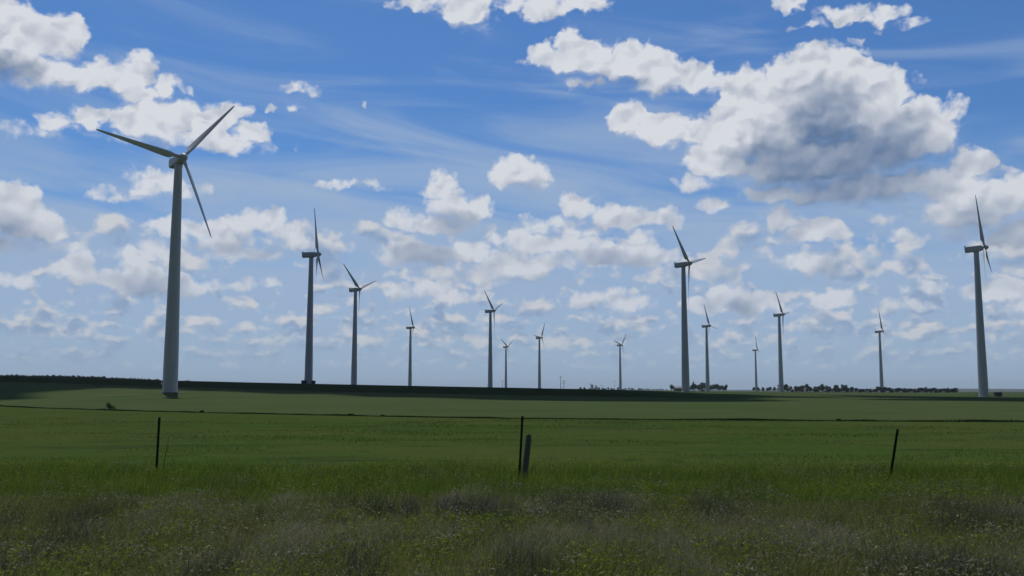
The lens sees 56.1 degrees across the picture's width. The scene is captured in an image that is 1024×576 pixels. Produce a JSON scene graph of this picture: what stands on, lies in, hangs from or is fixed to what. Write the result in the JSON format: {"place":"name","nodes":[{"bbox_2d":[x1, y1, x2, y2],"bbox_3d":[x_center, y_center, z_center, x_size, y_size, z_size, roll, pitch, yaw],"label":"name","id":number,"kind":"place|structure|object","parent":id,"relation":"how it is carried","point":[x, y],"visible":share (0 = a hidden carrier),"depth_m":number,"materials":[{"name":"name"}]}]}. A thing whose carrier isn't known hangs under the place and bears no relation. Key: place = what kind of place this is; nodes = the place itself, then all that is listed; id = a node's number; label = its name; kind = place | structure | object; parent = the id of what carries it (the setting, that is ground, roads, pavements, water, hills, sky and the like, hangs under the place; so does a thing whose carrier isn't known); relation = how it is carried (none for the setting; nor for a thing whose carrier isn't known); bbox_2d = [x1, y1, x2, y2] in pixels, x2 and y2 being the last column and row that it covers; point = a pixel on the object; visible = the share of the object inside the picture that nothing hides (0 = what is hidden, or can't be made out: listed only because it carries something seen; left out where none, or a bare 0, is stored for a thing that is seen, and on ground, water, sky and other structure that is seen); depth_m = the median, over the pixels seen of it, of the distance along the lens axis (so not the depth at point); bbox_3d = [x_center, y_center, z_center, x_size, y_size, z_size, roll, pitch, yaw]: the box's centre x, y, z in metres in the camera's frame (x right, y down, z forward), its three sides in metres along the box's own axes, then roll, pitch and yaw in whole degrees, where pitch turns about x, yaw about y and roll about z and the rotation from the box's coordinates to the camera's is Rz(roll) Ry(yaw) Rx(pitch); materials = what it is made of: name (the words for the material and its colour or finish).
{"place":"outdoors","nodes":[
{"label":"outdoors","id":0,"kind":"place"},
{"bbox_2d":[0,377,1023,575],"bbox_3d":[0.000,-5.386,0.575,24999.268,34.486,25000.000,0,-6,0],"label":"ground","id":1,"kind":"structure","parent":0,"point":[343,399],"depth_m":59.09,"materials":[{"name":"green plant"}]},
{"bbox_2d":[106,403,115,408],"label":"bush","id":2,"kind":"object","parent":1,"relation":"on","point":[109,405],"visible":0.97,"depth_m":110.75,"materials":[{"name":"green plant"}]},
{"bbox_2d":[155,417,160,474],"bbox_3d":[-9.483,4.324,25.686,0.082,1.716,0.130,1,-6,0],"label":"fence post","id":3,"kind":"object","parent":1,"relation":"on","point":[158,439],"visible":0.81,"depth_m":25.69,"materials":[{"name":"metal"}]},
{"bbox_2d":[96,106,234,392],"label":"wind turbine","id":4,"kind":"object","parent":1,"relation":"on","point":[169,384],"visible":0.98,"depth_m":265.50,"materials":[{"name":"metal"}]},
{"bbox_2d":[302,208,322,383],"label":"wind turbine","id":5,"kind":"object","parent":1,"relation":"on","point":[308,377],"visible":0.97,"depth_m":480.58,"materials":[{"name":"paint"}]},
{"bbox_2d":[344,265,374,384],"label":"wind turbine","id":6,"kind":"object","parent":1,"relation":"on","point":[354,354],"visible":0.84,"depth_m":643.60,"materials":[{"name":"paint"}]},
{"bbox_2d":[406,307,417,385],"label":"wind turbine","id":7,"kind":"object","parent":1,"relation":"on","point":[410,358],"visible":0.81,"depth_m":1029.54,"materials":[{"name":"paint"}]},
{"bbox_2d":[485,292,502,386],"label":"wind turbine","id":8,"kind":"object","parent":1,"relation":"on","point":[490,370],"visible":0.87,"depth_m":803.65,"materials":[{"name":"paint"}]},
{"bbox_2d":[500,338,511,387],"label":"wind turbine","id":9,"kind":"object","parent":1,"relation":"on","point":[506,346],"visible":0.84,"depth_m":1466.64,"materials":[{"name":"paint"}]},
{"bbox_2d":[0,454,1023,513],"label":"lush grass","id":10,"kind":"structure","parent":1,"relation":"on","point":[95,476],"depth_m":22.26,"materials":[{"name":"green plant"}]},
{"bbox_2d":[0,455,1023,575],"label":"leafy weeds","id":11,"kind":"object","parent":1,"relation":"on","point":[426,522],"visible":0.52,"depth_m":15.83,"materials":[{"name":"green plant"}]},
{"bbox_2d":[0,485,1023,575],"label":"dark weeds","id":12,"kind":"object","parent":1,"relation":"on","point":[523,561],"visible":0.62,"depth_m":14.95,"materials":[{"name":"green plant"}]},
{"bbox_2d":[0,459,1023,575],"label":"grey weeds","id":13,"kind":"object","parent":1,"relation":"on","point":[475,524],"visible":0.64,"depth_m":15.28,"materials":[{"name":"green plant"}]},
{"bbox_2d":[518,416,523,481],"bbox_3d":[0.220,4.137,24.198,0.082,1.810,0.130,3,-6,0],"label":"fence post","id":14,"kind":"object","parent":1,"relation":"on","point":[521,441],"visible":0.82,"depth_m":24.20,"materials":[{"name":"metal"}]},
{"bbox_2d":[521,434,531,479],"bbox_3d":[0.355,4.335,23.979,0.172,1.379,0.166,6,-6,1],"label":"wooden post","id":15,"kind":"object","parent":1,"relation":"on","point":[527,451],"visible":0.72,"depth_m":23.95,"materials":[{"name":"grey wood"}]},
{"bbox_2d":[534,323,544,387],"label":"wind turbine","id":16,"kind":"object","parent":1,"relation":"on","point":[539,367],"visible":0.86,"depth_m":1209.71,"materials":[{"name":"paint"}]},
{"bbox_2d":[114,494,982,575],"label":"yellow flowers","id":17,"kind":"object","parent":1,"relation":"on","point":[577,573],"visible":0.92,"depth_m":11.40,"materials":[{"name":"yellow plant"}]},
{"bbox_2d":[615,335,625,389],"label":"wind turbine","id":18,"kind":"object","parent":1,"relation":"on","point":[620,374],"visible":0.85,"depth_m":1391.44,"materials":[{"name":"paint"}]},
{"bbox_2d":[673,386,681,390],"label":"farm shed","id":19,"kind":"structure","parent":1,"relation":"on","point":[677,388],"depth_m":1001.89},
{"bbox_2d":[673,227,705,391],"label":"wind turbine","id":20,"kind":"object","parent":1,"relation":"on","point":[685,386],"visible":0.95,"depth_m":487.50,"materials":[{"name":"paint"}]},
{"bbox_2d":[702,306,716,391],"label":"wind turbine","id":21,"kind":"object","parent":1,"relation":"on","point":[707,358],"visible":0.96,"depth_m":954.99,"materials":[{"name":"paint"}]},
{"bbox_2d":[752,336,758,390],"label":"wind turbine","id":22,"kind":"object","parent":1,"relation":"on","point":[756,384],"visible":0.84,"depth_m":1518.74,"materials":[{"name":"paint"}]},
{"bbox_2d":[773,293,789,391],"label":"wind turbine","id":23,"kind":"object","parent":1,"relation":"on","point":[780,365],"visible":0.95,"depth_m":807.11,"materials":[{"name":"paint"}]},
{"bbox_2d":[875,309,888,386],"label":"wind turbine","id":24,"kind":"object","parent":1,"relation":"on","point":[879,332],"visible":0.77,"depth_m":1026.97,"materials":[{"name":"paint"}]},
{"bbox_2d":[889,429,898,480],"bbox_3d":[9.801,4.364,24.676,0.082,1.476,0.130,11,-6,1],"label":"fence post","id":25,"kind":"object","parent":1,"relation":"on","point":[894,448],"visible":0.73,"depth_m":24.68,"materials":[{"name":"metal"}]},
{"bbox_2d":[964,195,991,396],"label":"wind turbine","id":26,"kind":"object","parent":1,"relation":"on","point":[983,390],"visible":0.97,"depth_m":420.42,"materials":[{"name":"paint"}]},
{"bbox_2d":[993,392,1002,396],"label":"transformer box","id":27,"kind":"object","parent":1,"relation":"on","point":[997,394],"visible":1,"depth_m":421.27,"materials":[{"name":"metal"}]},
{"bbox_2d":[0,488,1023,575],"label":"verge grass","id":28,"kind":"structure","parent":0,"point":[596,571],"depth_m":14.40,"materials":[{"name":"green plant"}]},
{"bbox_2d":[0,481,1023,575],"bbox_3d":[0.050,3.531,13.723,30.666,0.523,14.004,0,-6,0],"label":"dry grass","id":29,"kind":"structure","parent":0,"point":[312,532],"depth_m":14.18,"materials":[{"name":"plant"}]},
{"bbox_2d":[0,452,1023,575],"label":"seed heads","id":30,"kind":"object","parent":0,"point":[540,528],"visible":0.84,"depth_m":14.20,"materials":[{"name":"beige plant"}]},
{"bbox_2d":[0,405,1023,421],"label":"margin grass","id":31,"kind":"structure","parent":0,"point":[753,419],"depth_m":77.52,"materials":[{"name":"green plant"}]},
{"bbox_2d":[0,0,1023,389],"label":"sky","id":32,"kind":"structure","parent":0,"point":[543,158],"materials":[{"name":"blue"}]}
]}

